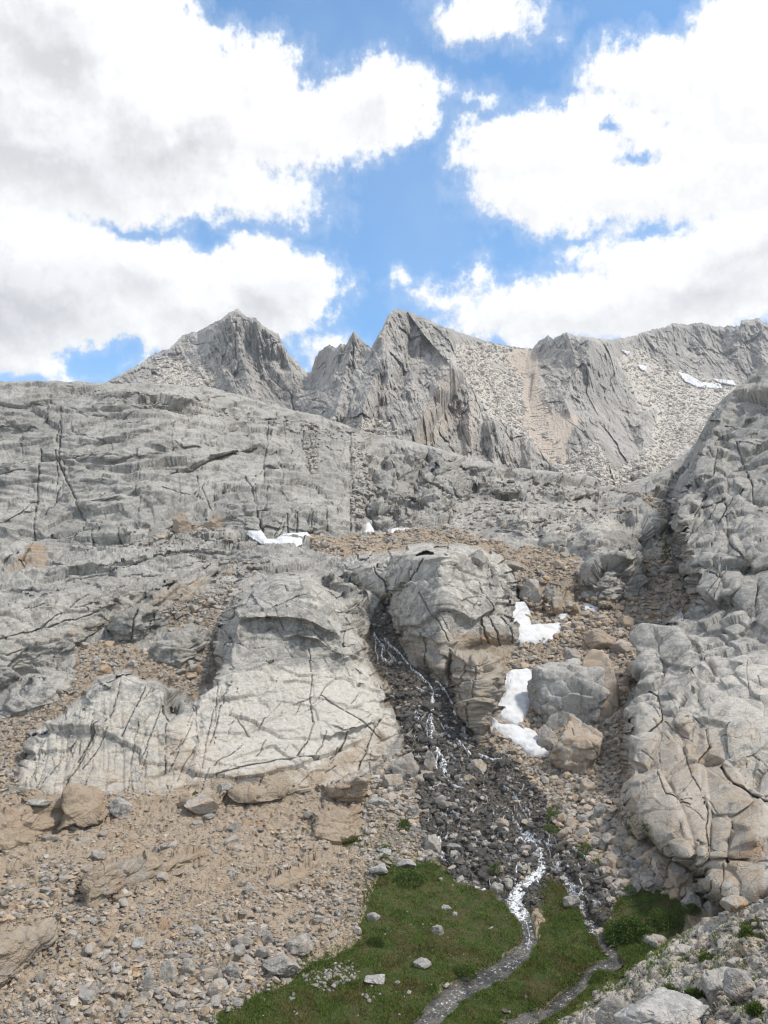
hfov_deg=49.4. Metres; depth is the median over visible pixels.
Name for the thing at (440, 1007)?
stream
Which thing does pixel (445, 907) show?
boulder
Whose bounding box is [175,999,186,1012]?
rock
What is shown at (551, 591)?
boulder
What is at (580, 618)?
rock
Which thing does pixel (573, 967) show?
meadow grass
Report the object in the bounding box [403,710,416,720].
rock
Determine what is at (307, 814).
rock
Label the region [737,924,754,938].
shrub
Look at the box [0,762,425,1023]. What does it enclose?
scree rubble
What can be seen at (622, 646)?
boulder
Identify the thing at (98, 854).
rock
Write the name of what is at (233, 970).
boulder
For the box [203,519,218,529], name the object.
boulder
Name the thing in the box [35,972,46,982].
rock
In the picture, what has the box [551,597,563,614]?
boulder
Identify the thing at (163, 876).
rock
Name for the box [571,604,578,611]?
rock
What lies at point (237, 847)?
rock
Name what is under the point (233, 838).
rock
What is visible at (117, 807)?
boulder
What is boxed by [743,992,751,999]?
rock
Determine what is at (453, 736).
rock
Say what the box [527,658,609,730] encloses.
boulder
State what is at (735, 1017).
bank rubble
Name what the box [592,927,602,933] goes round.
boulder
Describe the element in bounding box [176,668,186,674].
rock
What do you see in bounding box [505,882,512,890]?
rock
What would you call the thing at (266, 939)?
rock
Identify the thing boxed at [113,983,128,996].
rock
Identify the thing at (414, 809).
boulder
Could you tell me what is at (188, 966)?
boulder
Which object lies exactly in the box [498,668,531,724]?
snow patch
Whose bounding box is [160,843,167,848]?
rock
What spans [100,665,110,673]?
rock
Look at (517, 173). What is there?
sky
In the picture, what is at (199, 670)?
rock
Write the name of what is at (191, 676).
rock
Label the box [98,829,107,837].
rock
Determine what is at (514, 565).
boulder
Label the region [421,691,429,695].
rock
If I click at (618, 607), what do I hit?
rock
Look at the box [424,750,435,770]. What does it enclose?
boulder
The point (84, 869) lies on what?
rock
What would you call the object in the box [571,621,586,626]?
rock
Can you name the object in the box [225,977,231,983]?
rock
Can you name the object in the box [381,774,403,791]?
boulder
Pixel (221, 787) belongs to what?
boulder
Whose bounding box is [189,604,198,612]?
rock
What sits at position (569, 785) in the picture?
rock
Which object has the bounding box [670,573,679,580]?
rock
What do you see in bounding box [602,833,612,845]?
boulder
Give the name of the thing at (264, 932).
rock
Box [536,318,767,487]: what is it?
mountain
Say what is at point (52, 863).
rock
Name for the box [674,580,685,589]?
rock
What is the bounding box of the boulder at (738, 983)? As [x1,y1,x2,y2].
[722,968,755,1004]
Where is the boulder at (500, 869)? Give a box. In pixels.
[495,865,503,874]
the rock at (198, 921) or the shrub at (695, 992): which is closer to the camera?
the shrub at (695, 992)
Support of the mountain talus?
on the mountain at (590, 396)
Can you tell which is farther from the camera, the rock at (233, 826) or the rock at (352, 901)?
the rock at (233, 826)
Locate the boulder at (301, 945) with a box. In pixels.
[285,933,313,956]
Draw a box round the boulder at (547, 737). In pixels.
[537,725,557,749]
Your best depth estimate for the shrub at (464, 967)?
48.35 m
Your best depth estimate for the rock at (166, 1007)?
43.37 m
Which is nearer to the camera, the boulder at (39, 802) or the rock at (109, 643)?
the boulder at (39, 802)
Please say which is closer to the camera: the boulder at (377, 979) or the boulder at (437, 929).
the boulder at (377, 979)
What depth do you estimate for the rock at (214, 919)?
51.14 m
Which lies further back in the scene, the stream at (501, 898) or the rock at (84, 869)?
the stream at (501, 898)
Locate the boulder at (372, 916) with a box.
[366,912,380,920]
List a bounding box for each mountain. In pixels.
[106,309,308,412]
[309,309,535,469]
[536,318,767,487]
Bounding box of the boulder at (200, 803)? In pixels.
[184,793,219,813]
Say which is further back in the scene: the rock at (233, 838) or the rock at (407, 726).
the rock at (407, 726)
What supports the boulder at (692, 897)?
on the ground at (290, 698)
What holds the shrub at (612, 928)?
on the ground at (290, 698)
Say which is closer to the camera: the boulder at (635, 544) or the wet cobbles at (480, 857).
the wet cobbles at (480, 857)
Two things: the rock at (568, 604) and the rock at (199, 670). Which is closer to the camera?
the rock at (199, 670)
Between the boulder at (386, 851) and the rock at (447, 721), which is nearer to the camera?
the boulder at (386, 851)
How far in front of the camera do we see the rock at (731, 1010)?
23.73 m
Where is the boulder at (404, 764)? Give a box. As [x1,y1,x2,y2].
[390,752,419,777]
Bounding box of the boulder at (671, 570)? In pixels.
[659,566,678,573]
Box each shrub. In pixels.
[366,931,385,947]
[378,854,393,864]
[393,868,426,886]
[398,818,410,828]
[450,962,476,978]
[489,861,501,875]
[542,824,554,833]
[546,808,561,822]
[577,841,595,857]
[591,856,600,867]
[601,914,659,946]
[622,884,638,896]
[645,907,679,929]
[661,982,683,992]
[682,903,701,915]
[683,986,705,998]
[697,952,714,963]
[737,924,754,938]
[744,1000,766,1017]
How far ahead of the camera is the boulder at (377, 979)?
47.45 m
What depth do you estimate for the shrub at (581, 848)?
62.30 m
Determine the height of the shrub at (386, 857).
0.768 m
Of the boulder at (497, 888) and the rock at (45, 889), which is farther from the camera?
the boulder at (497, 888)
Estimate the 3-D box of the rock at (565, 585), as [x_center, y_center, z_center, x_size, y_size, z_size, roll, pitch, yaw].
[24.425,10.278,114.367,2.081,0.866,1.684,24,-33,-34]
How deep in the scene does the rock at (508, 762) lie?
77.72 m
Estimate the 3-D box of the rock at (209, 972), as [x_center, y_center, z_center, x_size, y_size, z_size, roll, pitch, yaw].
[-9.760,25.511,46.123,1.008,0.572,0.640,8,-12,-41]
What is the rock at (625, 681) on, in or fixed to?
on the ground at (290, 698)
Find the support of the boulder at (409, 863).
on the ground at (290, 698)
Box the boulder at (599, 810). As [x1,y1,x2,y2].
[592,802,604,817]
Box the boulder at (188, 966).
[179,958,194,975]
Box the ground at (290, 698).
[0,364,767,1023]
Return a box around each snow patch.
[246,530,309,546]
[364,522,373,533]
[387,528,408,532]
[492,718,549,756]
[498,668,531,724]
[513,601,570,644]
[555,612,569,620]
[583,603,600,611]
[638,365,646,370]
[678,372,721,387]
[713,378,735,385]
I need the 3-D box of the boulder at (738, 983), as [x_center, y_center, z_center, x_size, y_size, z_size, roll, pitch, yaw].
[10.334,13.864,24.188,1.076,1.312,0.795,8,-12,-43]
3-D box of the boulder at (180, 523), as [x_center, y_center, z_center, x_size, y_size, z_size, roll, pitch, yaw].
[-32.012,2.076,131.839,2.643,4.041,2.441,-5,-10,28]
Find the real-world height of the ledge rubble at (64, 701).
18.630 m
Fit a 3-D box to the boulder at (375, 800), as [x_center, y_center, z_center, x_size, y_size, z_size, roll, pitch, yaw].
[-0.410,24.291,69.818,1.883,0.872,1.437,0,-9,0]
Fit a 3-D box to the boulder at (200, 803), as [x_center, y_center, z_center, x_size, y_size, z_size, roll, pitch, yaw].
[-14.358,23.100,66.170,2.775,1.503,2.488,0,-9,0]
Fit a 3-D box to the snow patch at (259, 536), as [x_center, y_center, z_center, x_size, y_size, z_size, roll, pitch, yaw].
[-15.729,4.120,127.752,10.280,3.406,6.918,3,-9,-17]
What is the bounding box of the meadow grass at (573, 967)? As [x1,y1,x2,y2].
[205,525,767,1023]
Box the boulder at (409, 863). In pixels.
[396,859,415,867]
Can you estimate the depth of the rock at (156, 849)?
58.80 m
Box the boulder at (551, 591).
[544,585,558,597]
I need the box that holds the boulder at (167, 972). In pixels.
[158,960,176,982]
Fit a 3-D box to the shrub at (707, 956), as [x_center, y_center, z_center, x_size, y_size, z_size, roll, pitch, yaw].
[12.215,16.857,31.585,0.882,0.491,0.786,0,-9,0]
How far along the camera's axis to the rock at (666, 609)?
106.09 m
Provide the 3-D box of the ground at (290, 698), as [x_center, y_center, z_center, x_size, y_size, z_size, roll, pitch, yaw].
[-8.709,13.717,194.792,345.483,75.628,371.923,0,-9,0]
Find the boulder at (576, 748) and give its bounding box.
[549,714,602,775]
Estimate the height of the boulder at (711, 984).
1.174 m
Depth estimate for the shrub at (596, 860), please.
60.43 m
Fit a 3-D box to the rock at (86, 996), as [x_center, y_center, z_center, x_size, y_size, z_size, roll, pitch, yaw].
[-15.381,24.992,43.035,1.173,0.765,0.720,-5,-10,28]
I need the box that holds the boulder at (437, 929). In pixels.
[431,924,443,935]
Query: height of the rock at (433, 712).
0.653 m
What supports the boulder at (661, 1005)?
on the ground at (290, 698)
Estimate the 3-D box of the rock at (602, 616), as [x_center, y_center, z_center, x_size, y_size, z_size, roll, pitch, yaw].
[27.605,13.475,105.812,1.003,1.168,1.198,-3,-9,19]
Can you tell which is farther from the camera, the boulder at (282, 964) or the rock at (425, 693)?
the rock at (425, 693)
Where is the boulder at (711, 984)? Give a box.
[700,967,728,1009]
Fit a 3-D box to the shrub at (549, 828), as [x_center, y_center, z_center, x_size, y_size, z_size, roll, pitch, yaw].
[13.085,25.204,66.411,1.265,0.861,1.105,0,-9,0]
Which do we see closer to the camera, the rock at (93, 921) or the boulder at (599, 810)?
the rock at (93, 921)
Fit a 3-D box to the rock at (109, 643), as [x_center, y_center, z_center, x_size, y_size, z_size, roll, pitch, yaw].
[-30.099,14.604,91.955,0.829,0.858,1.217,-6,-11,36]
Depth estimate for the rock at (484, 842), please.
64.85 m
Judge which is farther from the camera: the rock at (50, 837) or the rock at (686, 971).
the rock at (50, 837)
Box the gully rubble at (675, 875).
[309,488,701,898]
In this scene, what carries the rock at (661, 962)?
on the ground at (290, 698)
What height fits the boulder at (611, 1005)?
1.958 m
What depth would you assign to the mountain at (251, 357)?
729.55 m
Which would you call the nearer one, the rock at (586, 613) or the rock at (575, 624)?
the rock at (575, 624)
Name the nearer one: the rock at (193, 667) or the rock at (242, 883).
the rock at (242, 883)
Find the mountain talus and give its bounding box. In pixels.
[154,342,734,487]
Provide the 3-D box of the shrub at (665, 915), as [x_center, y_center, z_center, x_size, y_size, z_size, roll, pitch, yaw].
[17.757,25.835,53.269,2.472,1.267,1.962,0,-9,0]
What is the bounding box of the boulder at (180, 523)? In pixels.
[172,513,190,532]
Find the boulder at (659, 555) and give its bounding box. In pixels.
[652,553,664,557]
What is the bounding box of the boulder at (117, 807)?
[107,797,131,817]
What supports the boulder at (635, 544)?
on the ground at (290, 698)
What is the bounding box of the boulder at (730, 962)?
[723,957,742,967]
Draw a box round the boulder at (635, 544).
[627,538,642,551]
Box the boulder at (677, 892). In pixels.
[675,890,680,899]
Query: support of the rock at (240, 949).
on the ground at (290, 698)
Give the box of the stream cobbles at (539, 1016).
[415,827,615,1023]
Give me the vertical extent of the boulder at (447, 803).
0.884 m
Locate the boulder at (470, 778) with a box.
[463,774,476,781]
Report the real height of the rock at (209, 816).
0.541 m
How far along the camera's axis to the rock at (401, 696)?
85.71 m
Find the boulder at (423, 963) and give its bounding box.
[413,957,431,968]
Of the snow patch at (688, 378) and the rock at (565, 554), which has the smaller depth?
the rock at (565, 554)
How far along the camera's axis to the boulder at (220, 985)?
44.71 m
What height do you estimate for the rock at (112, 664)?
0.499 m
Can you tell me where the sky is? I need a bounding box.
[0,0,767,382]
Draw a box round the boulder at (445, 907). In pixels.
[442,904,451,909]
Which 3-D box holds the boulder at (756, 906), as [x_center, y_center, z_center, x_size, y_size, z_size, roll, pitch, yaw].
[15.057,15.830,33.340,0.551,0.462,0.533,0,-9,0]
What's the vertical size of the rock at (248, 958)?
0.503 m
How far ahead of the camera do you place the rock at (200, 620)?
96.90 m
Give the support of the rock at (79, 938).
on the ground at (290, 698)
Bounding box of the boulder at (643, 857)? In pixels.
[636,850,653,861]
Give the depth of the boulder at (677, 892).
55.76 m
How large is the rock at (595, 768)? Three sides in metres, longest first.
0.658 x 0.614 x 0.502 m
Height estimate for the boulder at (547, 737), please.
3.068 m
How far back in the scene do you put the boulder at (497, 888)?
58.43 m
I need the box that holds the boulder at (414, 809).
[408,805,418,815]
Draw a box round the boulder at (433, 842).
[424,834,440,852]
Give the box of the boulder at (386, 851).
[379,848,390,855]
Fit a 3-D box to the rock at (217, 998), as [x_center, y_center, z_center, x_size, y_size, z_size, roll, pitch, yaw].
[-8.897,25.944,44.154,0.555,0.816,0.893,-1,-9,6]
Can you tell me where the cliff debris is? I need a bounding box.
[66,384,638,619]
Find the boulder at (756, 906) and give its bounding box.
[753,903,761,911]
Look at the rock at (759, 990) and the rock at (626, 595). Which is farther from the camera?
the rock at (626, 595)
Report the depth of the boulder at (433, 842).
63.66 m
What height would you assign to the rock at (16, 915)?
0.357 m
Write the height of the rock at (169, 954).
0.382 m
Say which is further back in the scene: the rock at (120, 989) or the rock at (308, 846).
the rock at (308, 846)
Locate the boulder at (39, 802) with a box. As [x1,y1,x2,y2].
[26,799,51,805]
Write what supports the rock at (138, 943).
on the ground at (290, 698)
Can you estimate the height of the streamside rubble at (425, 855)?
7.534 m
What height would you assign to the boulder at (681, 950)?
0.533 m
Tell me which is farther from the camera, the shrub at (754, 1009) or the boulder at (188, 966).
the boulder at (188, 966)
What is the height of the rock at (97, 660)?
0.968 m
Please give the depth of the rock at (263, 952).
48.53 m
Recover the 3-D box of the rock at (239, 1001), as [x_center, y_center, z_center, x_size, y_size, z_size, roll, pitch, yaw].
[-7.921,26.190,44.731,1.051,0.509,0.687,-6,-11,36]
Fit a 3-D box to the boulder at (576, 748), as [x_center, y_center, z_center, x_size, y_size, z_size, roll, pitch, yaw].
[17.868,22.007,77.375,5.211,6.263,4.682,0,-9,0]
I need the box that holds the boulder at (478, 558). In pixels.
[468,550,486,566]
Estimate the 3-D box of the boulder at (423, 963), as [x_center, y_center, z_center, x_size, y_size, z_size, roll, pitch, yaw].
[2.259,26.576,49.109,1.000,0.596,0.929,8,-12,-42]
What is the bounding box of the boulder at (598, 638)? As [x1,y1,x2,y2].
[584,628,615,649]
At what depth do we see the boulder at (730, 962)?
28.45 m
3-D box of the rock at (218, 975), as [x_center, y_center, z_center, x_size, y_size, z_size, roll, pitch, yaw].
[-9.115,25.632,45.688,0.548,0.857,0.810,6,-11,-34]
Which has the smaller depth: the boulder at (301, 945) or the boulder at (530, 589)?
the boulder at (301, 945)
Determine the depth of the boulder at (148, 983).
44.21 m
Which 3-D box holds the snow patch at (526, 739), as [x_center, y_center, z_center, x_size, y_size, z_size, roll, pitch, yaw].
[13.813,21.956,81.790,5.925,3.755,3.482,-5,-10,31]
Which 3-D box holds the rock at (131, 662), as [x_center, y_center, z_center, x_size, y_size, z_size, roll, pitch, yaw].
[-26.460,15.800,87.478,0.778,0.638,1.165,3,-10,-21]
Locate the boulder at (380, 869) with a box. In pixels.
[369,863,387,873]
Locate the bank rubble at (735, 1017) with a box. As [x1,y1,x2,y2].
[558,897,767,1023]
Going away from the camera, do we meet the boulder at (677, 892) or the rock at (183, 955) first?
the rock at (183, 955)
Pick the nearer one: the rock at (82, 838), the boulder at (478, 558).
the rock at (82, 838)
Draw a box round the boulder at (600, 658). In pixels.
[582,649,619,723]
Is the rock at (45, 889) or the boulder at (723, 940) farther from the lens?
the rock at (45, 889)
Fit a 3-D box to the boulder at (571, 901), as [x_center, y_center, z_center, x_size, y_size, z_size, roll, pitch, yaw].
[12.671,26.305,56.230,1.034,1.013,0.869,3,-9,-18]
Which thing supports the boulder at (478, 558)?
on the ground at (290, 698)
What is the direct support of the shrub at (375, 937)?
on the ground at (290, 698)
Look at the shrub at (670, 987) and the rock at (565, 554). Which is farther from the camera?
the rock at (565, 554)
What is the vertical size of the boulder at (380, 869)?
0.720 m
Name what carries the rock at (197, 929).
on the ground at (290, 698)
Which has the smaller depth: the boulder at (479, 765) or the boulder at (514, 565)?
the boulder at (479, 765)
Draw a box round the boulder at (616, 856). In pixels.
[605,854,618,862]
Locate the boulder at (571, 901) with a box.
[563,895,580,907]
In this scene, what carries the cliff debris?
on the ground at (290, 698)
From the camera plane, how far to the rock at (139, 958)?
46.68 m
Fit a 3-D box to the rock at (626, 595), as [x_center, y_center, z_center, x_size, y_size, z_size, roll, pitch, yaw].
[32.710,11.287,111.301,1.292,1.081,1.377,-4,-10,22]
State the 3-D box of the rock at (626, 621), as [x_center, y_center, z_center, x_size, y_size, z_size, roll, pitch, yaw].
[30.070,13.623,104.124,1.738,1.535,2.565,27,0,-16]
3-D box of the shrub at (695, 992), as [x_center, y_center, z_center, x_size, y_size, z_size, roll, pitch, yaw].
[10.057,15.763,27.103,0.914,0.696,0.800,0,-9,0]
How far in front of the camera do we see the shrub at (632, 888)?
56.67 m
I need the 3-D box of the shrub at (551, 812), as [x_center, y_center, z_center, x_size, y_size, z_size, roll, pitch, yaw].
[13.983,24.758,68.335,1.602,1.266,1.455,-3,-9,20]
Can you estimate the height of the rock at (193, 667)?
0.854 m
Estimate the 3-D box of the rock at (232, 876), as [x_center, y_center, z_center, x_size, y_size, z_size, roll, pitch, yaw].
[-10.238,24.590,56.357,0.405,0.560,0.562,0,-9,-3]
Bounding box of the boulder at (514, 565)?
[504,561,523,571]
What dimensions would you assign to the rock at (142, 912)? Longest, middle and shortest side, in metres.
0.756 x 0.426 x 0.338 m
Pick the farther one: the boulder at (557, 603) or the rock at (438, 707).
the boulder at (557, 603)
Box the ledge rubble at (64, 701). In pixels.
[0,591,220,796]
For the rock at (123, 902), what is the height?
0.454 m
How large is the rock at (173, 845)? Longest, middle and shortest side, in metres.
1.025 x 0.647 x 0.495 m
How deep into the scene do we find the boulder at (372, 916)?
54.10 m
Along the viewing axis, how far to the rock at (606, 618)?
105.06 m
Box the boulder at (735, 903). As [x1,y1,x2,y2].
[720,894,748,912]
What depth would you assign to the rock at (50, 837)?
59.04 m
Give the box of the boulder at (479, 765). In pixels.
[467,759,486,773]
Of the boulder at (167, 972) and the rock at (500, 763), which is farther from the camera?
the rock at (500, 763)
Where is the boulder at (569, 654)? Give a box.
[563,649,581,658]
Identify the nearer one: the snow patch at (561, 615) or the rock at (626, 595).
the snow patch at (561, 615)
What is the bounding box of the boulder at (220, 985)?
[207,977,229,997]
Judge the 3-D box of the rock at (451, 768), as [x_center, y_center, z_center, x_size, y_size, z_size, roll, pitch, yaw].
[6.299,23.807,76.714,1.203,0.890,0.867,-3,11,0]
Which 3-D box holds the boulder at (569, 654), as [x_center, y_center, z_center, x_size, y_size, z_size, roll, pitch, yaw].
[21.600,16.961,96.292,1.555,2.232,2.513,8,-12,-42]
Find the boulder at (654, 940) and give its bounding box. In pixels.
[641,933,667,948]
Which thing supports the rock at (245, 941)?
on the ground at (290, 698)
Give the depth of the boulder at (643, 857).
59.02 m
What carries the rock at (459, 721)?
on the wet cobbles at (480, 857)
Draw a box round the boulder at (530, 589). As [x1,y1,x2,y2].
[519,579,541,602]
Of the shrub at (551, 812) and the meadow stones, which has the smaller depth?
the meadow stones
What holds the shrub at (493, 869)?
on the ground at (290, 698)
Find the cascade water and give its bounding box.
[373,633,600,945]
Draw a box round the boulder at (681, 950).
[675,944,690,955]
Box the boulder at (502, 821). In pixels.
[495,818,508,826]
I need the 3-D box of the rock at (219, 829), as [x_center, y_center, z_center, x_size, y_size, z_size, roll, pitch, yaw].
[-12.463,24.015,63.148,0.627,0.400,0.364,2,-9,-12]
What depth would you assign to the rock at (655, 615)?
104.55 m
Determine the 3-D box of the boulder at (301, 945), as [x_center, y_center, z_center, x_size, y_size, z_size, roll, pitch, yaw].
[-5.071,25.936,49.919,1.734,1.324,1.422,0,-9,0]
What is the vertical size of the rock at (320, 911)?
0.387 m
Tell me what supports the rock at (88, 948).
on the ground at (290, 698)
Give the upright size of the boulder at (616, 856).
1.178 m
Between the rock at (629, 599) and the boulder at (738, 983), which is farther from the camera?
the rock at (629, 599)
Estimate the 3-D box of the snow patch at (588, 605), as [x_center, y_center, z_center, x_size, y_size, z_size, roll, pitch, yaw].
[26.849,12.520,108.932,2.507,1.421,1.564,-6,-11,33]
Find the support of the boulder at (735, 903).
on the ground at (290, 698)
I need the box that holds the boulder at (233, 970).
[225,962,241,977]
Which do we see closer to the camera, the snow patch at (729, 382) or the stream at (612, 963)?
the stream at (612, 963)
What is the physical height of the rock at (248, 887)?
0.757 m
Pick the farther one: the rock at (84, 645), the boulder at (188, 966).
the rock at (84, 645)
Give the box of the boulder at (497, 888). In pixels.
[490,882,503,895]
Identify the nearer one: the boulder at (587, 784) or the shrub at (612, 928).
the shrub at (612, 928)
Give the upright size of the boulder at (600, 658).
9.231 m
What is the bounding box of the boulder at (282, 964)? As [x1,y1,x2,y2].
[263,953,301,975]
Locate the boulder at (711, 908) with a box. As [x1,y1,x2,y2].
[703,900,723,916]
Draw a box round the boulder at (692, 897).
[680,891,704,910]
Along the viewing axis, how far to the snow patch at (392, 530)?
140.51 m
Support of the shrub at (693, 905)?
on the ground at (290, 698)
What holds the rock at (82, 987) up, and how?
on the ground at (290, 698)
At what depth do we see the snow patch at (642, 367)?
909.15 m
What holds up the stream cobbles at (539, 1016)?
on the ground at (290, 698)
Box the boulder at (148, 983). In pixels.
[143,966,154,991]
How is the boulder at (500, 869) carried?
on the ground at (290, 698)
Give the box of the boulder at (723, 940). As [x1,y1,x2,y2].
[717,938,728,943]
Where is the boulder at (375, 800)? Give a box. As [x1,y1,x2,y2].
[368,796,389,805]
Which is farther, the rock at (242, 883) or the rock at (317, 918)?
the rock at (242, 883)
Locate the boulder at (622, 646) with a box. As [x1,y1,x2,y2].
[609,639,635,653]
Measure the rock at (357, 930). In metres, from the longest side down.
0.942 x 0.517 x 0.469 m
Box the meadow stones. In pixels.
[263,877,591,1015]
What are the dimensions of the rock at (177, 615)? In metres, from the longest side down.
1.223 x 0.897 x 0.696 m
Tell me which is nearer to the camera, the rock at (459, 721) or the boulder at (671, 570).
the rock at (459, 721)
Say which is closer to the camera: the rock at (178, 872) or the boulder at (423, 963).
the boulder at (423, 963)
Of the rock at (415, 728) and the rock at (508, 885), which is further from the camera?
the rock at (415, 728)
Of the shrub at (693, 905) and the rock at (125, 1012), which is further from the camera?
the shrub at (693, 905)
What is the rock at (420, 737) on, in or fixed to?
on the ground at (290, 698)
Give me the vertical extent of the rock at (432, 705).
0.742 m
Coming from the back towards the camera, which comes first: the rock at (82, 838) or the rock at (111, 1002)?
the rock at (82, 838)
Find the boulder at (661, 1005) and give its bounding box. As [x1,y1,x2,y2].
[613,987,709,1023]
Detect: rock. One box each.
[13,913,20,918]
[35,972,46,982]
[40,887,52,892]
[41,834,58,840]
[47,860,58,866]
[75,935,82,942]
[76,984,87,989]
[77,989,95,1004]
[78,837,90,842]
[80,864,91,872]
[81,642,88,648]
[84,943,93,954]
[89,918,97,924]
[90,850,105,859]
[93,657,100,664]
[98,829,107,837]
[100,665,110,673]
[104,641,114,646]
[105,997,118,1012]
[108,662,117,666]
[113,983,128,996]
[118,897,127,906]
[120,1007,131,1017]
[127,660,134,665]
[131,937,145,950]
[135,955,143,962]
[139,910,145,916]
[152,847,158,852]
[156,872,168,880]
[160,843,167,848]
[163,1004,174,1010]
[166,950,173,958]
[169,841,178,849]
[173,869,184,875]
[174,612,180,618]
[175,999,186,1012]
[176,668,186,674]
[177,953,192,958]
[187,674,197,678]
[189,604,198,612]
[189,664,197,671]
[190,924,206,939]
[192,821,202,824]
[193,918,203,924]
[195,665,202,673]
[196,618,203,623]
[198,966,217,979]
[203,813,215,818]
[210,917,218,921]
[210,994,222,1003]
[211,846,216,852]
[213,972,222,979]
[216,827,222,831]
[224,835,238,845]
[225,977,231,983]
[226,823,241,830]
[229,872,234,878]
[231,936,252,946]
[232,997,243,1006]
[233,845,244,850]
[234,943,245,956]
[238,879,246,886]
[239,909,247,914]
[242,954,254,965]
[243,882,254,893]
[255,946,269,957]
[260,928,268,936]
[260,934,273,945]
[303,811,312,817]
[305,843,312,850]
[312,915,324,922]
[316,907,324,914]
[328,932,335,938]
[347,898,356,904]
[354,926,361,934]
[395,693,405,700]
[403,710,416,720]
[404,724,410,729]
[412,725,419,732]
[414,735,424,741]
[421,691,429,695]
[421,700,430,707]
[425,703,435,710]
[427,710,438,714]
[433,702,441,711]
[443,718,450,725]
[447,766,455,771]
[450,733,458,739]
[455,719,463,725]
[481,840,490,845]
[496,759,506,767]
[504,758,510,765]
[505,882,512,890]
[553,560,563,566]
[557,582,567,589]
[561,552,569,556]
[564,783,572,788]
[565,601,578,607]
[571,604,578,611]
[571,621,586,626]
[575,616,585,620]
[579,611,589,616]
[593,765,600,771]
[596,617,610,623]
[598,614,605,619]
[614,798,621,806]
[615,604,622,610]
[616,678,629,687]
[619,615,633,626]
[624,593,633,598]
[627,597,638,601]
[650,613,659,617]
[659,959,668,965]
[663,605,671,613]
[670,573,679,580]
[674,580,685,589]
[681,968,691,975]
[729,1005,735,1014]
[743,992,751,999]
[750,985,765,996]
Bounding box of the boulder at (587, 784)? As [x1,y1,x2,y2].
[578,778,594,792]
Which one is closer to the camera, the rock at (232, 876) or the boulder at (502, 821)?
the rock at (232, 876)
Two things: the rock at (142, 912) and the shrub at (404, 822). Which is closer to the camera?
the rock at (142, 912)
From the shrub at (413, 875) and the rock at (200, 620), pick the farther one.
the rock at (200, 620)
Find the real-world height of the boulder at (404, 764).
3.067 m
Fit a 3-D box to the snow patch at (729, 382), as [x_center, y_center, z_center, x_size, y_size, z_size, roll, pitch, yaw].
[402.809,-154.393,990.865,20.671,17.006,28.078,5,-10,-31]
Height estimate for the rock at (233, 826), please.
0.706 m
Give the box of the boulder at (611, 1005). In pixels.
[595,994,624,1023]
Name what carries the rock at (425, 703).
on the ground at (290, 698)
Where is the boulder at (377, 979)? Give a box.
[364,974,385,984]
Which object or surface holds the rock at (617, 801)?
on the ground at (290, 698)
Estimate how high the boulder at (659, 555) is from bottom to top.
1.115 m
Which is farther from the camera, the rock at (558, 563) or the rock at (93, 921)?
the rock at (558, 563)
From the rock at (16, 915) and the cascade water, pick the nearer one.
the rock at (16, 915)
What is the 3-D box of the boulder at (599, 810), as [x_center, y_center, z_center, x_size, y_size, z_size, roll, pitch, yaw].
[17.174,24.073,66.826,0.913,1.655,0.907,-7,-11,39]
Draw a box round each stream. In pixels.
[413,829,547,1023]
[437,836,512,906]
[506,858,621,1023]
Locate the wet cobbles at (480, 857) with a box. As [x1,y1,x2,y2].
[363,600,615,928]
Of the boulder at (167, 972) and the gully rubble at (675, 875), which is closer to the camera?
the boulder at (167, 972)
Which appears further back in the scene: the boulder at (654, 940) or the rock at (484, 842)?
the rock at (484, 842)
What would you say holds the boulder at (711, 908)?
on the ground at (290, 698)
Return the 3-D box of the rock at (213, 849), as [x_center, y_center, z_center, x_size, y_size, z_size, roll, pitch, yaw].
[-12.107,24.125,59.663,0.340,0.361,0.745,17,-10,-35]
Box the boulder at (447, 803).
[441,800,451,810]
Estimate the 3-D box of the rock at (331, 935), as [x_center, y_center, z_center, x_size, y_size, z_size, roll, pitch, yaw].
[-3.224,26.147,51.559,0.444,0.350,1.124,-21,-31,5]
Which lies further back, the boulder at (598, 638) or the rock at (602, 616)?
the rock at (602, 616)
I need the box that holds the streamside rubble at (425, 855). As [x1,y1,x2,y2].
[357,745,683,894]
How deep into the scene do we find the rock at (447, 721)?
82.15 m
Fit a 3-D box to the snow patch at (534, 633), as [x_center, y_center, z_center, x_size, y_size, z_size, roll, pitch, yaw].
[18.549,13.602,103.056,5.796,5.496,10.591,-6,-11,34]
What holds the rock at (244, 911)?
on the ground at (290, 698)
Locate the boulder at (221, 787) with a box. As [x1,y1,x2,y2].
[216,783,232,793]
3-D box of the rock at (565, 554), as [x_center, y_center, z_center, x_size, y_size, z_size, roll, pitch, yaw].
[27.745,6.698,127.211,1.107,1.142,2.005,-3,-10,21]
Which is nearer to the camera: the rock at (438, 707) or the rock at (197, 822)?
the rock at (197, 822)
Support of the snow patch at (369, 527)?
on the ground at (290, 698)
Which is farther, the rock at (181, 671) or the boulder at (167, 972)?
the rock at (181, 671)
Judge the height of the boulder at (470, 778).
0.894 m

